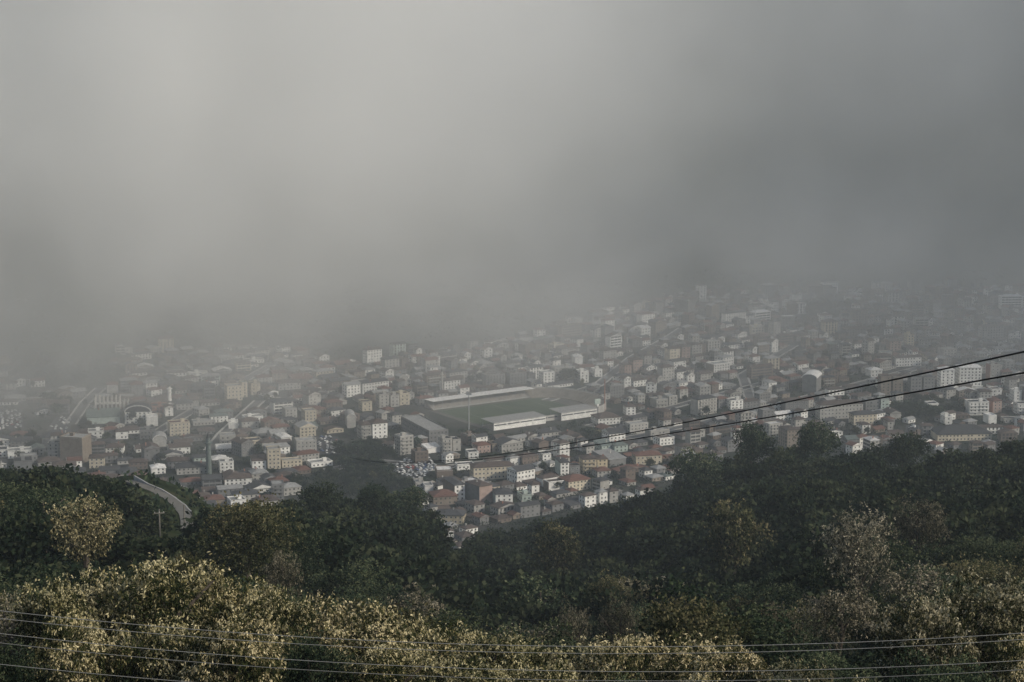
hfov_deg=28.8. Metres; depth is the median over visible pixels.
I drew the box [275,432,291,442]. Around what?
house
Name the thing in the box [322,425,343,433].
house
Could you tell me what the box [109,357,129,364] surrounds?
house
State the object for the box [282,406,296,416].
house
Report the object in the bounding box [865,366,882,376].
house
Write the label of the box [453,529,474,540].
house
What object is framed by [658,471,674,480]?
house
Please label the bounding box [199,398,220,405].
house
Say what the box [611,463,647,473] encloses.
house
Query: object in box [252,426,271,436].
house
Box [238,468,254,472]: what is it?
house
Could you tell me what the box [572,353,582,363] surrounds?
house
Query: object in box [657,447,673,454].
house
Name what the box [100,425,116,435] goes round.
house
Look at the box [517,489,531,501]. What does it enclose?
house
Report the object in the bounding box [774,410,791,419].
house
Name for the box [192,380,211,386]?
house
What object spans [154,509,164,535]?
utility pole
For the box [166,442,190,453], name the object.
house
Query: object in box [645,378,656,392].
house
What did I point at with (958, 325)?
apartment block
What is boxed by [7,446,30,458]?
house
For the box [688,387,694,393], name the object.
house
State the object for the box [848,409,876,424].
long house
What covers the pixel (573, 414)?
grandstand
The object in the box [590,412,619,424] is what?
long house
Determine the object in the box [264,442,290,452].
house
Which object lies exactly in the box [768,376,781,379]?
house
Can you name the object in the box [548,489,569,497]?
house
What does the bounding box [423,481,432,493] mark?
house
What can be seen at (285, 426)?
apartment block
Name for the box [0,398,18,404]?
house
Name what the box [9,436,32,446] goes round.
house
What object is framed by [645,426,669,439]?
apartment block
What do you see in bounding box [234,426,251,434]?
house
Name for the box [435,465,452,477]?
workshop
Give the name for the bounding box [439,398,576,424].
football pitch
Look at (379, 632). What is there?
flowering tree
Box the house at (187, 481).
[179,477,200,485]
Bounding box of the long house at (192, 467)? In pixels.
[174,460,205,474]
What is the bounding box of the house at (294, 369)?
[286,366,302,371]
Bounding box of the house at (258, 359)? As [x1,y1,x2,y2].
[243,356,263,362]
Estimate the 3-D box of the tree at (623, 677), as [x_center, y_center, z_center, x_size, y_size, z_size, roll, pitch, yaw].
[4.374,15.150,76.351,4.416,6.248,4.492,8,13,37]
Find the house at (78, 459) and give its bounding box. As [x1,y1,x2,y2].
[66,456,82,466]
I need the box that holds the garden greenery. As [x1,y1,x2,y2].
[0,262,1023,541]
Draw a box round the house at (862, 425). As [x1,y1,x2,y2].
[856,421,870,433]
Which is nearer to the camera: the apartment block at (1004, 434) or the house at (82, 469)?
the house at (82, 469)
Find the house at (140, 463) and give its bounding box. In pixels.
[128,458,147,468]
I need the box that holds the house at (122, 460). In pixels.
[116,456,133,464]
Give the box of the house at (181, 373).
[166,369,186,376]
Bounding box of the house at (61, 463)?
[51,461,76,469]
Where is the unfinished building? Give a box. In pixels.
[94,395,128,410]
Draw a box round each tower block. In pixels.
[937,366,954,386]
[955,364,982,388]
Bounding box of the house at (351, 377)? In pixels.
[340,373,357,379]
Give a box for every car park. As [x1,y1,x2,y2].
[0,409,23,429]
[47,416,70,430]
[312,436,342,454]
[393,455,433,479]
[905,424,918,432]
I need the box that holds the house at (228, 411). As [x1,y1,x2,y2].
[213,407,232,417]
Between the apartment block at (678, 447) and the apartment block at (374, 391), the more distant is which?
the apartment block at (374, 391)
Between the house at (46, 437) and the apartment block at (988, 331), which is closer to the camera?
the house at (46, 437)
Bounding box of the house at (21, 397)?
[4,394,26,401]
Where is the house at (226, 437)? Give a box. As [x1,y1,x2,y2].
[219,432,235,443]
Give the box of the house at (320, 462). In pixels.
[306,457,332,467]
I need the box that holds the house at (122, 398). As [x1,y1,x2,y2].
[105,396,123,401]
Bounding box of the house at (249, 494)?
[230,489,259,501]
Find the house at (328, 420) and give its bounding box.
[316,416,338,424]
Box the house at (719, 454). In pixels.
[702,449,723,456]
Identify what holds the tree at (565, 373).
on the ground
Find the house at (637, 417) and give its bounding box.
[626,414,646,420]
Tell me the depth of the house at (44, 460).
1650.78 m
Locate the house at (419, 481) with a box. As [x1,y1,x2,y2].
[413,477,423,491]
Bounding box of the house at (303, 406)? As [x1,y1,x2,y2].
[297,404,315,410]
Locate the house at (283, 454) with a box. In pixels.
[263,450,285,457]
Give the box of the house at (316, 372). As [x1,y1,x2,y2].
[311,368,333,377]
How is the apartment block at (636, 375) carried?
on the ground
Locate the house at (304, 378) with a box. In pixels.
[288,373,312,384]
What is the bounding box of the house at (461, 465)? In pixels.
[455,461,473,469]
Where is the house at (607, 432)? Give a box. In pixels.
[601,426,625,441]
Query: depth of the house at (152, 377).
2005.45 m
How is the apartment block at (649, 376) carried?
on the ground
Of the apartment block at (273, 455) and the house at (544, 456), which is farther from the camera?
the house at (544, 456)
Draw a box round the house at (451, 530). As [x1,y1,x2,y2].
[446,528,454,537]
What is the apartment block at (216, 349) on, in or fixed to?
on the ground
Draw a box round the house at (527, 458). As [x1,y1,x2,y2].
[516,451,538,463]
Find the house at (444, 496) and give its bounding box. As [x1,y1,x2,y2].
[428,489,457,504]
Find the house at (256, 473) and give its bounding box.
[248,467,268,480]
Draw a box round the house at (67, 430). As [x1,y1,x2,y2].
[49,429,71,432]
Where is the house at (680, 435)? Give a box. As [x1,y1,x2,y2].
[673,430,684,439]
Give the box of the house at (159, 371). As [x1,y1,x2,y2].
[148,368,166,375]
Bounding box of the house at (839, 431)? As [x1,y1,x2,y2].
[824,428,843,437]
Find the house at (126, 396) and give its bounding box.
[118,392,135,399]
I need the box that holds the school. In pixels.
[124,402,152,423]
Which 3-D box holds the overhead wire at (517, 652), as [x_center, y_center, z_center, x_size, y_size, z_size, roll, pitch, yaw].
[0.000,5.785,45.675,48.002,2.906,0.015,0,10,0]
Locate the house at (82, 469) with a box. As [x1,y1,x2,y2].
[73,467,85,472]
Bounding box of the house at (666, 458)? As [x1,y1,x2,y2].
[662,454,671,460]
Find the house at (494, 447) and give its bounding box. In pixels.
[487,440,497,451]
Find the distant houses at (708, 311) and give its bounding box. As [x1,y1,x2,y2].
[0,279,1023,528]
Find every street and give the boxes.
[66,388,103,424]
[155,409,191,431]
[211,401,262,449]
[241,365,273,379]
[324,460,418,469]
[418,366,920,470]
[545,328,680,400]
[586,383,758,426]
[739,345,796,397]
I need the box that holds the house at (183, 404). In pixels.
[174,398,193,409]
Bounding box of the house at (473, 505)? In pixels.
[464,499,485,512]
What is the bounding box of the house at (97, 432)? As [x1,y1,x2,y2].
[88,427,103,437]
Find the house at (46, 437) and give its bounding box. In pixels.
[41,431,54,442]
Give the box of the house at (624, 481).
[618,478,636,485]
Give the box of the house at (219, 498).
[202,492,224,505]
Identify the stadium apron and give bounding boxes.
[429,397,610,427]
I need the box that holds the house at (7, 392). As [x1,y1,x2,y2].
[1,389,20,396]
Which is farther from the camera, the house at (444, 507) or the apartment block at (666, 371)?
the apartment block at (666, 371)
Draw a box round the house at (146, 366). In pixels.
[137,362,153,372]
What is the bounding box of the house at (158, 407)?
[151,402,166,412]
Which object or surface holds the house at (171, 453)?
on the ground
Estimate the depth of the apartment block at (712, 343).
2171.84 m
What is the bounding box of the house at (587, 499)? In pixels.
[578,492,596,506]
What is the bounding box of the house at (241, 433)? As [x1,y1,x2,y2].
[231,429,248,437]
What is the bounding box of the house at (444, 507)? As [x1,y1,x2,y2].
[438,505,450,508]
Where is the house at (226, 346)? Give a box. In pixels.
[222,344,231,350]
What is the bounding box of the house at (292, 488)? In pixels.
[284,482,301,495]
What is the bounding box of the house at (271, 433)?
[267,428,285,437]
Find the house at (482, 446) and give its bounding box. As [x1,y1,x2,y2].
[472,441,491,452]
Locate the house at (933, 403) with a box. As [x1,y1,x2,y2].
[925,401,938,405]
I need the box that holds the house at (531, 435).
[522,431,539,439]
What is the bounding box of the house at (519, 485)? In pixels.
[514,480,526,489]
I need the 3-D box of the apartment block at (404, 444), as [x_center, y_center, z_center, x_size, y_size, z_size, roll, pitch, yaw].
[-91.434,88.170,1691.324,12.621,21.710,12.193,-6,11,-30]
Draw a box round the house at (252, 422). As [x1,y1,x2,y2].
[238,417,258,428]
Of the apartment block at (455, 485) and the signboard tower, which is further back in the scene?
the signboard tower
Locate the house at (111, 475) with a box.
[100,473,120,480]
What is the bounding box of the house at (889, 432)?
[885,430,903,437]
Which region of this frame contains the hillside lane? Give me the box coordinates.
[125,480,192,527]
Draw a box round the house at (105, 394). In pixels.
[94,393,111,401]
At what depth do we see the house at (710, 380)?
1989.95 m
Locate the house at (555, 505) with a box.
[545,500,563,511]
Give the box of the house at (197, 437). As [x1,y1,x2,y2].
[178,434,202,440]
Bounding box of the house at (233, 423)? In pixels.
[228,418,237,428]
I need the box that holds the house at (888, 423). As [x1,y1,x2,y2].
[882,418,893,429]
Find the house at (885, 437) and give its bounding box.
[880,434,894,443]
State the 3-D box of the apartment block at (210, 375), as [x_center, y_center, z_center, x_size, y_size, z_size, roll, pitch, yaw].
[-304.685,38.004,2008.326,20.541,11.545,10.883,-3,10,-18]
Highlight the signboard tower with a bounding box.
[594,398,599,412]
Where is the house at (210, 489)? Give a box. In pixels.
[200,486,215,494]
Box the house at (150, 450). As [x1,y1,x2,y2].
[140,441,159,461]
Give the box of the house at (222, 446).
[215,443,231,451]
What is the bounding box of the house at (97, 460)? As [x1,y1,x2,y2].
[88,453,105,467]
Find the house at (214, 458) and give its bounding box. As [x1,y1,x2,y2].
[211,454,226,463]
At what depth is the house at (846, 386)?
1949.43 m
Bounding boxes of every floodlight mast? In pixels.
[466,392,470,429]
[602,376,606,402]
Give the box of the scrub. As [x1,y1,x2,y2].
[0,469,898,681]
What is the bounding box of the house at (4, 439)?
[0,435,10,446]
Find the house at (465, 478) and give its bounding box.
[460,476,477,482]
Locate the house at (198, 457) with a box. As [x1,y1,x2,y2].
[191,454,205,461]
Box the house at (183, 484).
[173,481,187,487]
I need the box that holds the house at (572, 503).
[563,499,580,509]
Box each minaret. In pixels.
[166,384,171,400]
[204,433,211,473]
[440,369,443,389]
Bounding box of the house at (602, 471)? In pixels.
[592,465,610,477]
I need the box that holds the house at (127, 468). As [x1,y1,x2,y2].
[118,466,137,475]
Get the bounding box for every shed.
[421,442,440,452]
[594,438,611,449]
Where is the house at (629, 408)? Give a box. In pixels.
[622,402,636,414]
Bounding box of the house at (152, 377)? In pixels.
[141,374,162,380]
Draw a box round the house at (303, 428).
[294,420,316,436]
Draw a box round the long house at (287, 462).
[281,456,301,467]
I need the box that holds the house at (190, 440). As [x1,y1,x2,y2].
[173,438,192,445]
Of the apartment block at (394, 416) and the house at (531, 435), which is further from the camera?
the apartment block at (394, 416)
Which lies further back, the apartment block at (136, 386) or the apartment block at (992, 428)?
the apartment block at (136, 386)
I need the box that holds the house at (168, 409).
[163,403,173,415]
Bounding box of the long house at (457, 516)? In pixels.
[436,508,466,523]
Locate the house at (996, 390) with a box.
[987,386,1001,395]
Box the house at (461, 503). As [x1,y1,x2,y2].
[455,499,467,507]
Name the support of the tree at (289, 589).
on the ground
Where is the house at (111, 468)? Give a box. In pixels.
[98,464,119,473]
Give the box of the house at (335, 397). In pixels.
[324,395,346,404]
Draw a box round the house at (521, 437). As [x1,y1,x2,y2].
[507,434,526,440]
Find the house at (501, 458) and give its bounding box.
[482,456,504,461]
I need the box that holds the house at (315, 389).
[307,386,326,392]
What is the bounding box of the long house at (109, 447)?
[105,441,124,453]
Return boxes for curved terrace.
[524,387,605,412]
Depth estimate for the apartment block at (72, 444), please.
1656.36 m
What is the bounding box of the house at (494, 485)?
[489,482,500,488]
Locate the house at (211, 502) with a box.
[203,500,216,506]
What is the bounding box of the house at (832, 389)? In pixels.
[825,386,844,395]
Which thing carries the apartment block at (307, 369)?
on the ground
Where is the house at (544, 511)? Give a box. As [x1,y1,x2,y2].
[540,506,551,515]
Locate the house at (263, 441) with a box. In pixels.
[257,437,276,445]
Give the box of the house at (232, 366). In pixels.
[219,363,234,369]
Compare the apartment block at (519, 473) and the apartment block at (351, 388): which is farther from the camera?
the apartment block at (351, 388)
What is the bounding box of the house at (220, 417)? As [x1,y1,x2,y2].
[208,413,228,422]
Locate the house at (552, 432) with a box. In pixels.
[536,427,559,437]
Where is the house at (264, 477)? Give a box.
[260,472,275,482]
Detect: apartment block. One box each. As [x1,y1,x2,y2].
[5,380,16,389]
[47,399,69,413]
[47,438,59,456]
[50,430,64,439]
[59,432,91,463]
[91,441,104,453]
[99,451,117,462]
[106,381,118,393]
[114,342,125,354]
[118,377,136,391]
[124,360,136,373]
[129,380,142,395]
[139,426,154,438]
[157,336,173,352]
[167,418,189,435]
[189,371,201,380]
[199,373,220,381]
[200,474,222,486]
[202,383,215,398]
[211,343,223,355]
[215,484,242,496]
[218,457,233,472]
[224,383,242,399]
[231,436,253,456]
[234,359,251,370]
[239,380,247,396]
[248,379,259,394]
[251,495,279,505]
[252,347,269,354]
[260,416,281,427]
[266,445,280,468]
[269,369,284,381]
[269,398,292,414]
[270,422,290,432]
[271,480,283,499]
[275,378,300,389]
[294,436,316,450]
[298,367,314,374]
[301,407,316,422]
[303,389,320,405]
[322,399,342,407]
[341,381,360,396]
[356,420,371,438]
[357,377,389,394]
[359,399,371,410]
[363,346,382,363]
[367,418,387,438]
[369,389,388,402]
[375,390,388,407]
[376,385,391,392]
[381,356,398,367]
[386,411,402,424]
[388,341,406,355]
[389,391,398,406]
[394,432,413,454]
[395,372,407,385]
[396,355,408,367]
[396,387,413,399]
[396,390,409,404]
[406,341,418,353]
[411,380,428,393]
[411,447,427,462]
[418,346,427,353]
[421,356,437,371]
[422,371,445,384]
[424,353,439,365]
[425,349,438,354]
[438,350,456,358]
[438,434,451,452]
[439,377,460,389]
[442,476,465,500]
[444,357,458,368]
[445,368,467,382]
[446,374,463,384]
[450,436,460,450]
[461,430,475,445]
[464,479,492,502]
[467,370,472,375]
[469,461,513,479]
[482,371,504,384]
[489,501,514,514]
[501,359,520,369]
[505,369,526,384]
[506,463,535,482]
[514,500,540,517]
[524,361,534,365]
[525,364,542,378]
[530,340,544,349]
[533,336,548,343]
[536,473,558,485]
[539,369,554,382]
[548,342,564,349]
[550,363,574,379]
[552,320,567,324]
[552,440,569,455]
[555,344,574,355]
[555,457,569,474]
[557,323,580,336]
[559,356,571,364]
[570,336,583,346]
[575,368,588,382]
[578,453,596,473]
[588,309,606,321]
[589,320,600,326]
[592,477,609,489]
[594,454,607,466]
[599,348,616,358]
[600,318,614,329]
[601,324,613,339]
[604,333,621,348]
[605,382,623,397]
[619,362,631,373]
[625,420,647,433]
[627,357,642,372]
[629,373,643,377]
[631,377,646,386]
[631,450,662,464]
[634,321,647,325]
[637,311,654,322]
[637,325,650,335]
[639,353,651,364]
[641,375,655,378]
[642,298,655,308]
[644,302,652,311]
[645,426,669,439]
[648,318,663,334]
[650,395,667,407]
[654,406,671,419]
[657,364,674,381]
[658,348,663,357]
[663,393,677,404]
[664,345,679,359]
[668,340,684,345]
[668,357,686,368]
[671,312,683,322]
[674,296,696,311]
[674,443,692,454]
[676,343,690,357]
[679,299,694,311]
[682,418,699,430]
[683,289,697,300]
[684,427,700,444]
[687,341,701,353]
[690,394,716,415]
[695,370,711,381]
[704,339,719,351]
[706,360,729,372]
[714,422,735,432]
[718,348,733,355]
[721,310,745,321]
[731,317,745,325]
[734,409,752,425]
[743,398,759,408]
[747,302,764,311]
[747,363,773,378]
[749,309,770,319]
[749,324,764,333]
[753,334,770,345]
[757,407,774,420]
[760,283,774,296]
[763,355,779,368]
[763,420,782,436]
[765,419,786,422]
[776,332,793,342]
[778,424,798,446]
[780,314,794,327]
[781,396,808,409]
[786,301,805,313]
[786,326,799,332]
[786,359,797,364]
[805,283,823,295]
[808,347,821,355]
[814,399,863,419]
[819,279,837,292]
[820,318,837,336]
[821,375,835,386]
[823,285,836,296]
[823,341,837,351]
[823,368,837,382]
[834,330,848,339]
[838,341,850,354]
[840,325,865,340]
[849,308,868,322]
[862,396,879,409]
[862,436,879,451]
[866,326,871,332]
[871,280,884,289]
[871,352,892,360]
[877,374,890,394]
[877,396,888,408]
[878,350,891,354]
[882,407,900,419]
[884,290,899,302]
[886,336,901,350]
[890,314,905,324]
[890,374,902,391]
[892,354,921,366]
[895,332,903,340]
[897,372,911,376]
[904,331,913,345]
[907,374,921,391]
[909,302,923,314]
[909,325,922,330]
[912,317,928,326]
[918,423,933,435]
[920,374,934,391]
[921,352,936,361]
[926,300,940,313]
[927,336,937,341]
[936,286,951,296]
[938,293,954,305]
[938,346,956,357]
[945,276,959,286]
[951,320,965,331]
[962,354,977,363]
[964,398,988,414]
[968,439,982,451]
[974,362,1001,372]
[977,388,992,399]
[978,324,1003,338]
[979,424,1002,433]
[982,319,1001,323]
[983,341,998,347]
[985,361,1000,379]
[986,397,1002,412]
[996,428,1017,441]
[998,294,1022,308]
[1000,368,1012,379]
[1001,351,1023,362]
[1001,358,1014,368]
[1004,376,1017,389]
[1010,387,1021,400]
[1013,401,1023,413]
[1015,318,1023,324]
[1015,343,1023,350]
[1016,292,1023,306]
[1021,327,1023,337]
[1021,386,1023,400]
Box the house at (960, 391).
[956,386,976,396]
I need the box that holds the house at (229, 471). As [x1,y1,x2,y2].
[221,469,237,473]
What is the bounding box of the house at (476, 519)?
[471,512,488,524]
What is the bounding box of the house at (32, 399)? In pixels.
[26,396,45,402]
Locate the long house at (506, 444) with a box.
[492,436,522,452]
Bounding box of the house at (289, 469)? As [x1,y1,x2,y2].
[276,466,298,472]
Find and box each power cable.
[350,351,1023,462]
[357,372,1023,462]
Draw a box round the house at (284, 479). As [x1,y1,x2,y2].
[267,474,289,483]
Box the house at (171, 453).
[160,449,183,459]
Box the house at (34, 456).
[20,452,37,463]
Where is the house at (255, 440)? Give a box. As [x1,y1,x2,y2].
[247,436,260,444]
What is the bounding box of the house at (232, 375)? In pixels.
[226,372,245,378]
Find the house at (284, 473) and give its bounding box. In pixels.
[271,471,296,481]
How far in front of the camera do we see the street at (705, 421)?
1792.43 m
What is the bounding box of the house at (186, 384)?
[173,380,193,389]
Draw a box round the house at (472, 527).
[458,523,477,533]
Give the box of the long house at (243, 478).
[222,472,252,484]
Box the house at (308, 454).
[292,448,319,461]
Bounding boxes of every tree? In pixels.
[0,474,34,519]
[0,477,44,523]
[0,481,115,562]
[0,556,68,601]
[0,574,50,601]
[0,587,20,651]
[0,587,31,602]
[0,589,53,678]
[0,627,59,681]
[2,583,93,626]
[7,570,107,681]
[16,610,134,681]
[36,560,160,680]
[38,489,109,564]
[39,391,58,399]
[43,489,124,567]
[43,581,134,616]
[50,403,65,415]
[88,550,244,680]
[97,569,169,602]
[101,430,111,438]
[104,609,206,681]
[125,566,196,594]
[128,410,135,419]
[136,416,146,426]
[156,452,166,459]
[167,549,206,591]
[171,385,175,394]
[173,608,289,681]
[181,567,273,671]
[192,489,309,580]
[197,575,313,680]
[206,525,303,577]
[220,579,317,676]
[226,519,310,581]
[233,572,263,595]
[240,518,333,591]
[253,621,369,681]
[254,443,263,452]
[256,591,372,680]
[257,549,307,603]
[296,548,420,611]
[297,481,347,514]
[310,585,382,622]
[310,598,370,681]
[311,598,447,681]
[315,594,467,662]
[324,580,395,611]
[329,440,344,447]
[329,638,438,681]
[356,457,378,466]
[357,480,401,513]
[368,441,380,449]
[379,463,396,471]
[380,582,453,621]
[390,484,434,513]
[392,613,481,680]
[402,604,470,639]
[413,436,422,446]
[413,654,518,681]
[424,598,498,640]
[440,614,546,663]
[442,626,545,681]
[457,429,471,433]
[466,428,486,433]
[467,375,473,381]
[476,372,481,379]
[477,625,527,641]
[492,653,585,681]
[494,572,581,618]
[494,621,563,640]
[502,625,586,675]
[504,617,595,680]
[506,635,607,681]
[524,629,593,657]
[526,517,592,575]
[537,629,578,652]
[538,460,547,469]
[546,592,595,652]
[554,479,564,487]
[557,367,578,379]
[558,628,675,681]
[568,419,576,429]
[569,439,574,448]
[576,569,660,618]
[580,427,596,434]
[584,597,654,636]
[585,604,649,648]
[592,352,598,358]
[593,429,601,436]
[594,591,644,661]
[596,664,644,681]
[599,576,688,602]
[623,628,732,681]
[627,590,767,681]
[630,601,689,625]
[632,567,814,675]
[645,457,655,465]
[663,445,731,488]
[669,672,719,681]
[679,635,786,681]
[694,580,781,610]
[695,362,704,369]
[701,406,710,414]
[702,497,777,573]
[705,589,774,615]
[726,566,782,596]
[731,419,778,465]
[745,577,812,611]
[758,676,810,681]
[759,599,811,661]
[761,655,838,681]
[767,581,810,616]
[781,598,859,659]
[783,644,882,681]
[787,610,869,673]
[792,415,843,457]
[794,578,891,657]
[803,537,875,585]
[804,538,900,607]
[809,500,901,653]
[811,530,941,590]
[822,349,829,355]
[844,588,914,656]
[852,426,860,433]
[852,675,879,681]
[866,586,982,681]
[874,560,956,607]
[882,430,933,469]
[883,493,956,555]
[889,400,913,407]
[889,597,961,658]
[889,637,1001,681]
[890,578,966,632]
[901,561,989,595]
[905,401,928,410]
[909,532,1002,576]
[915,564,1023,681]
[919,404,945,414]
[925,575,993,602]
[926,534,1019,563]
[927,551,1004,592]
[938,528,1016,571]
[944,402,963,410]
[953,563,1023,603]
[955,531,1023,550]
[957,616,1019,681]
[977,632,1023,681]
[981,554,1023,582]
[983,565,1023,594]
[983,580,1023,675]
[996,526,1023,574]
[1003,543,1023,566]
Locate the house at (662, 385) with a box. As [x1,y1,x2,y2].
[657,381,675,390]
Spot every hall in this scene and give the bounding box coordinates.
[86,407,119,423]
[152,431,166,446]
[344,409,355,427]
[401,414,447,442]
[592,448,626,466]
[801,370,821,391]
[930,424,992,440]
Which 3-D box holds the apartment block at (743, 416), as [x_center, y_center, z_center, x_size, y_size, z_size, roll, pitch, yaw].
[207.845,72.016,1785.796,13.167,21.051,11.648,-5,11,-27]
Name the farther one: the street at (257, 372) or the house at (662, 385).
the street at (257, 372)
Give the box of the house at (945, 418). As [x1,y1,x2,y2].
[940,412,952,424]
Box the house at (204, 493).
[199,490,210,497]
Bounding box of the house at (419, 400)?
[414,395,433,404]
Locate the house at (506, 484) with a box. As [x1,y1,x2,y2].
[494,480,514,490]
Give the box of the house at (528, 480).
[522,478,540,486]
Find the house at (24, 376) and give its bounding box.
[11,373,28,380]
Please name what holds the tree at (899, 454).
on the ground
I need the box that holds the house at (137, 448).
[133,443,140,452]
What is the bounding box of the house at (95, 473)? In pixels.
[87,470,105,475]
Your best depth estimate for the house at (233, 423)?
1787.05 m
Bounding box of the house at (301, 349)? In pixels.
[291,346,308,354]
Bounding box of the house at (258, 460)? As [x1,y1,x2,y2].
[249,454,266,468]
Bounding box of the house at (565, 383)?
[543,380,573,386]
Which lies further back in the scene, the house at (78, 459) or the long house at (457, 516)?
the house at (78, 459)
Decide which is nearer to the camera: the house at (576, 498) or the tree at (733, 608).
the tree at (733, 608)
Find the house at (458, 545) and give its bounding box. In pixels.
[452,541,462,548]
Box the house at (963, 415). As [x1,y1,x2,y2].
[955,411,970,418]
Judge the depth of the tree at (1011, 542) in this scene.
322.29 m
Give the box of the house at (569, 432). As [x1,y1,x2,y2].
[558,429,580,436]
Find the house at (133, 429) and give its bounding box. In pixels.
[124,425,145,433]
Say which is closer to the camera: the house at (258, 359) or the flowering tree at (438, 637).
the flowering tree at (438, 637)
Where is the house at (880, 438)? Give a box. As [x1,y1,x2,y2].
[868,435,882,445]
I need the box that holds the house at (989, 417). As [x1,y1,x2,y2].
[983,412,996,423]
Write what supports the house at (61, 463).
on the ground
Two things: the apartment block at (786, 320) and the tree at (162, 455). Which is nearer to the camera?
the tree at (162, 455)
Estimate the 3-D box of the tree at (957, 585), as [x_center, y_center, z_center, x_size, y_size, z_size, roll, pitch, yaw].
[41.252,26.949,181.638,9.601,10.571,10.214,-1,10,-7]
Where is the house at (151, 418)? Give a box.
[146,413,157,425]
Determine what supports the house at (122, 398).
on the ground
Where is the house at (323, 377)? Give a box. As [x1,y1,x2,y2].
[317,373,338,383]
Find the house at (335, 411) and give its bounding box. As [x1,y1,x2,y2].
[326,407,345,416]
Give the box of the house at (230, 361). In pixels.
[222,359,237,364]
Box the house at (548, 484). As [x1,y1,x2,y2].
[543,478,564,490]
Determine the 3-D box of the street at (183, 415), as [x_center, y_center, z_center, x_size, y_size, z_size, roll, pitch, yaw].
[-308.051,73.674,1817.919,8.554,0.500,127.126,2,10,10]
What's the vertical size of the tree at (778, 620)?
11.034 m
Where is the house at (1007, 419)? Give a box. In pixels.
[1001,416,1015,422]
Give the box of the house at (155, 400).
[146,397,167,402]
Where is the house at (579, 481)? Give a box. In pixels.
[557,474,591,489]
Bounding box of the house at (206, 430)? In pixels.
[197,427,215,434]
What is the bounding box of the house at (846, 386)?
[842,384,861,392]
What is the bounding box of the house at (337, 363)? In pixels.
[330,359,350,367]
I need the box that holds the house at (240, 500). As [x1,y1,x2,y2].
[227,494,245,505]
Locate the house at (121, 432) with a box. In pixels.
[115,427,128,438]
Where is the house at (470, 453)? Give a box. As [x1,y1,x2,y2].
[465,448,478,458]
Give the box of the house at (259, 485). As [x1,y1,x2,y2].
[244,480,270,492]
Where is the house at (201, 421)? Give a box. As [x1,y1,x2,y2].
[192,417,214,425]
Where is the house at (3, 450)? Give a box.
[0,445,7,456]
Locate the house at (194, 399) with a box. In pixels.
[181,393,198,405]
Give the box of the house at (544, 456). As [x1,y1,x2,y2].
[538,450,550,460]
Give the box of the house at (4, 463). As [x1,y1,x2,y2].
[0,458,7,467]
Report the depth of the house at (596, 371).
2030.12 m
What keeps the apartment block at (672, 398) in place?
on the ground
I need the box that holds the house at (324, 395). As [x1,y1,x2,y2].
[318,392,327,400]
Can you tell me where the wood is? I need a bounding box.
[0,294,1023,681]
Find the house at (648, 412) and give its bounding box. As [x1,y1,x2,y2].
[641,407,658,418]
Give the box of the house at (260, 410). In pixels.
[245,406,266,416]
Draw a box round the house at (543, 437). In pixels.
[534,435,548,439]
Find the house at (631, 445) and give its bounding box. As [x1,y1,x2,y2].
[620,439,638,448]
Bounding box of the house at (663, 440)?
[653,434,674,445]
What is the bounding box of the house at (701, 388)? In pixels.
[695,382,710,394]
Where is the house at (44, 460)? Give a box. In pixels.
[36,456,61,465]
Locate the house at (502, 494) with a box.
[492,488,513,502]
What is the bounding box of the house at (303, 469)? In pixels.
[292,465,311,473]
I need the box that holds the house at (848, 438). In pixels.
[841,435,858,448]
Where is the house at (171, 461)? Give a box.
[166,456,185,468]
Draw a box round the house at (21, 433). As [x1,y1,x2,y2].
[10,431,27,436]
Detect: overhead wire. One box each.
[0,610,1019,646]
[0,618,1023,653]
[0,633,1023,671]
[0,664,186,681]
[2,643,1023,680]
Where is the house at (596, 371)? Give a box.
[591,366,601,376]
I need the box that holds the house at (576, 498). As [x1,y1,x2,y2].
[565,496,578,501]
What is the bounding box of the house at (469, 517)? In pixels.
[466,510,477,521]
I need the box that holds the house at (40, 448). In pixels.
[30,443,44,455]
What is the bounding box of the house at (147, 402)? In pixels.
[128,400,149,403]
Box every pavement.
[64,388,95,423]
[75,388,105,423]
[155,409,189,429]
[203,400,254,449]
[240,364,267,379]
[418,365,920,468]
[428,370,916,470]
[542,328,677,399]
[551,332,681,400]
[585,382,757,425]
[594,385,759,426]
[737,345,788,398]
[746,345,798,395]
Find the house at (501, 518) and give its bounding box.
[489,514,511,523]
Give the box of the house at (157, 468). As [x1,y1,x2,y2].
[149,462,165,473]
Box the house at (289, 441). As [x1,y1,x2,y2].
[274,438,291,448]
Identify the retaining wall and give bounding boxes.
[134,475,191,514]
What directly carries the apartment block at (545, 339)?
on the ground
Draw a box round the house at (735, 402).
[726,396,742,409]
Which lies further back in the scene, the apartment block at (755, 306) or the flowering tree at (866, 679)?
the apartment block at (755, 306)
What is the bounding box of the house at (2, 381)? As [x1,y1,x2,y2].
[0,379,4,388]
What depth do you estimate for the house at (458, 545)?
1387.50 m
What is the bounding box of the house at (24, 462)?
[13,456,31,468]
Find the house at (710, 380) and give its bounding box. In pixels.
[703,377,721,381]
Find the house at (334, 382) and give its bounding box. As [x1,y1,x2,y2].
[326,376,350,386]
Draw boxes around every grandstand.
[424,386,534,409]
[481,411,545,430]
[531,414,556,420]
[550,404,596,420]
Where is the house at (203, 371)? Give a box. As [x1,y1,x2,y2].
[187,369,207,374]
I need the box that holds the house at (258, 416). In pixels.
[242,413,262,422]
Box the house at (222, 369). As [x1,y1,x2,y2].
[211,365,231,372]
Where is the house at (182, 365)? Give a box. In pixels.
[166,362,185,367]
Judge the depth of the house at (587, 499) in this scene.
1514.44 m
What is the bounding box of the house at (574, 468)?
[569,463,579,473]
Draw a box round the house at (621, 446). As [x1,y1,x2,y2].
[612,440,628,451]
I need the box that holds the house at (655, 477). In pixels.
[643,473,663,481]

